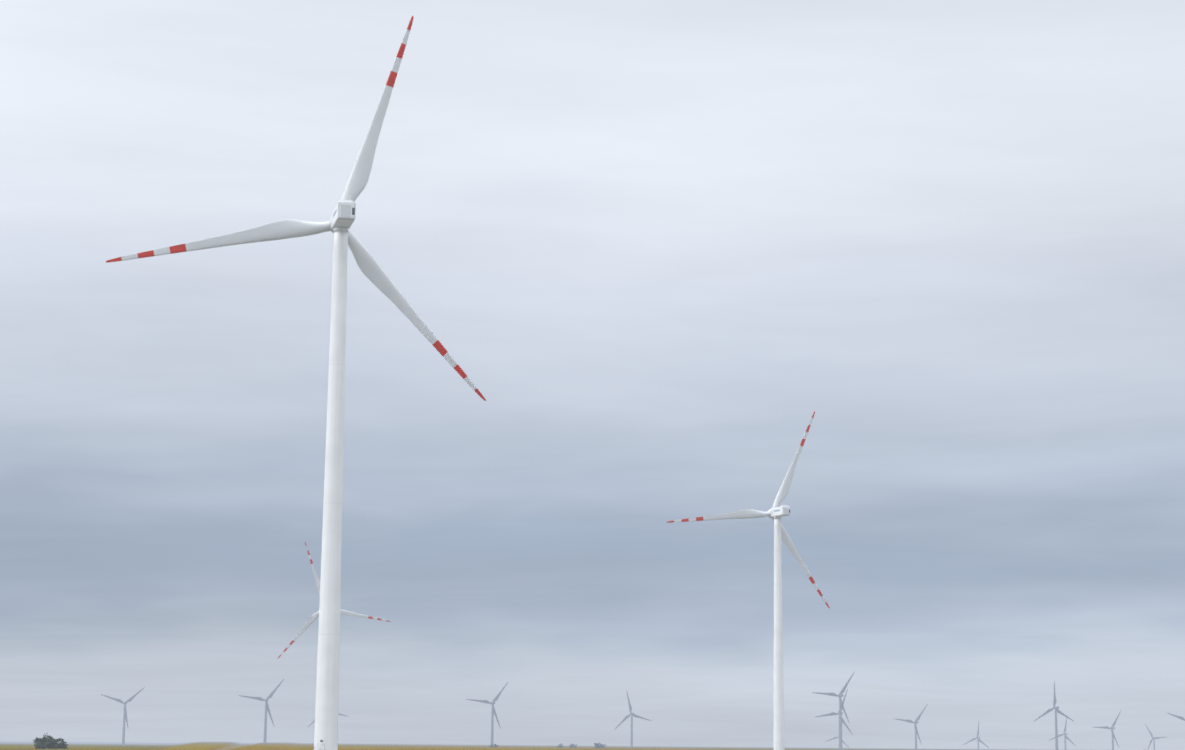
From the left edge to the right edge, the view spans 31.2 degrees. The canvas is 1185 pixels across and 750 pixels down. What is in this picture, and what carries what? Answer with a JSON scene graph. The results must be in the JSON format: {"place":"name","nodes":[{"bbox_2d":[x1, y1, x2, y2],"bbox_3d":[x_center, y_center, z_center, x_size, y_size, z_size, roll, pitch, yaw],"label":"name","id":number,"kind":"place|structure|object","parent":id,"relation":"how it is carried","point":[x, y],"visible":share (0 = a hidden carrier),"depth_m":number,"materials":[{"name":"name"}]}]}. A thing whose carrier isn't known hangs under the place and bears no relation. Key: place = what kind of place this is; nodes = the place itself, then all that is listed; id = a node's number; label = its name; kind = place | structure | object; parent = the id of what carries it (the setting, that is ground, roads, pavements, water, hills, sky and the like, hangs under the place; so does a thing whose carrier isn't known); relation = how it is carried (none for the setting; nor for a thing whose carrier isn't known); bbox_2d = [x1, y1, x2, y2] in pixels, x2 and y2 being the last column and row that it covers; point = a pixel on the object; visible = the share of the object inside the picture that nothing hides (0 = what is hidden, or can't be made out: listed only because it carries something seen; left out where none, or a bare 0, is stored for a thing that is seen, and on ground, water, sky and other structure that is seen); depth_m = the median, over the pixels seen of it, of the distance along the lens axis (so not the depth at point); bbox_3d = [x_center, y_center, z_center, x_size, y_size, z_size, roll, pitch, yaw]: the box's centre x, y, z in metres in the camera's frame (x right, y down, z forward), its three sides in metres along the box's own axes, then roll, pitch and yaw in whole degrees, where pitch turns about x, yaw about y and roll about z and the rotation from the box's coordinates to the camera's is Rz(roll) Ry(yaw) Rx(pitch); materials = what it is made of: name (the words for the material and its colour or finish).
{"place":"outdoors","nodes":[
{"label":"outdoors","id":0,"kind":"place"},
{"bbox_2d":[0,741,1032,749],"bbox_3d":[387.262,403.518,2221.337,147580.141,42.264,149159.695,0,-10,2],"label":"field ground","id":1,"kind":"structure","parent":0,"point":[9,745],"depth_m":2669.71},
{"bbox_2d":[33,736,49,748],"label":"tree","id":2,"kind":"object","parent":1,"relation":"on","point":[41,744],"visible":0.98,"depth_m":1182.54,"materials":[{"name":"green plant"}]},
{"bbox_2d":[38,733,57,748],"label":"tree","id":3,"kind":"object","parent":1,"relation":"on","point":[52,743],"visible":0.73,"depth_m":1192.53,"materials":[{"name":"green plant"}]},
{"bbox_2d":[54,738,68,748],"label":"tree","id":4,"kind":"object","parent":1,"relation":"on","point":[60,745],"visible":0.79,"depth_m":1213.48,"materials":[{"name":"green plant"}]},
{"bbox_2d":[101,687,144,745],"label":"turbine","id":5,"kind":"object","parent":1,"relation":"on","point":[124,715],"visible":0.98,"depth_m":3633.62,"materials":[{"name":"paint"}]},
{"bbox_2d":[238,679,283,743],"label":"turbine","id":6,"kind":"object","parent":1,"relation":"on","point":[266,710],"visible":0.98,"depth_m":3320.49,"materials":[{"name":"paint"}]},
{"bbox_2d":[106,16,485,749],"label":"turbine","id":7,"kind":"object","parent":1,"relation":"on","point":[338,224],"visible":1,"depth_m":395.61,"materials":[{"name":"painted metal"},{"name":"fiberglass"}]},
{"bbox_2d":[278,542,390,657],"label":"turbine","id":8,"kind":"object","parent":1,"relation":"on","point":[313,618],"visible":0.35,"depth_m":1360.39,"materials":[{"name":"painted metal"},{"name":"fiberglass"}]},
{"bbox_2d":[466,681,508,745],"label":"turbine","id":9,"kind":"object","parent":1,"relation":"on","point":[493,711],"visible":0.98,"depth_m":3390.48,"materials":[{"name":"paint"}]},
{"bbox_2d":[614,690,650,747],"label":"turbine","id":10,"kind":"object","parent":1,"relation":"on","point":[627,716],"visible":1,"depth_m":3858.76,"materials":[{"name":"paint"}]},
{"bbox_2d":[667,411,829,749],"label":"turbine","id":11,"kind":"object","parent":1,"relation":"on","point":[775,513],"visible":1,"depth_m":799.92,"materials":[{"name":"painted metal"},{"name":"fiberglass"}]},
{"bbox_2d":[812,671,854,749],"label":"turbine","id":12,"kind":"object","parent":1,"relation":"on","point":[840,695],"visible":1,"depth_m":3137.84,"materials":[{"name":"paint"}]},
{"bbox_2d":[816,689,852,734],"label":"turbine","id":13,"kind":"object","parent":1,"relation":"on","point":[833,713],"visible":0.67,"depth_m":3487.82,"materials":[{"name":"paint"}]},
{"bbox_2d":[825,722,849,748],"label":"turbine","id":14,"kind":"object","parent":1,"relation":"on","point":[836,738],"visible":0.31,"depth_m":5469.69,"materials":[{"name":"paint"}]},
{"bbox_2d":[896,704,927,749],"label":"turbine","id":15,"kind":"object","parent":1,"relation":"on","point":[915,722],"visible":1,"depth_m":3962.69,"materials":[{"name":"paint"}]},
{"bbox_2d":[963,722,988,749],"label":"turbine","id":16,"kind":"object","parent":1,"relation":"on","point":[978,739],"visible":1,"depth_m":5149.81,"materials":[{"name":"paint"}]},
{"bbox_2d":[1035,681,1072,749],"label":"turbine","id":17,"kind":"object","parent":1,"relation":"on","point":[1056,728],"visible":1,"depth_m":3417.01,"materials":[{"name":"paint"}]},
{"bbox_2d":[1048,717,1074,749],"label":"turbine","id":18,"kind":"object","parent":1,"relation":"on","point":[1065,736],"visible":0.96,"depth_m":4859.97,"materials":[{"name":"paint"}]},
{"bbox_2d":[1095,711,1120,749],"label":"turbine","id":19,"kind":"object","parent":1,"relation":"on","point":[1111,728],"visible":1,"depth_m":4214.74,"materials":[{"name":"paint"}]},
{"bbox_2d":[1145,724,1164,749],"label":"turbine","id":20,"kind":"object","parent":1,"relation":"on","point":[1153,738],"visible":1,"depth_m":5444.06,"materials":[{"name":"paint"}]},
{"bbox_2d":[1168,713,1184,720],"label":"turbine","id":21,"kind":"object","parent":1,"relation":"on","point":[1180,717],"visible":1,"depth_m":3782.24,"materials":[{"name":"paint"}]},
{"bbox_2d":[0,0,1184,749],"label":"sky","id":22,"kind":"structure","parent":0,"point":[656,239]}
]}

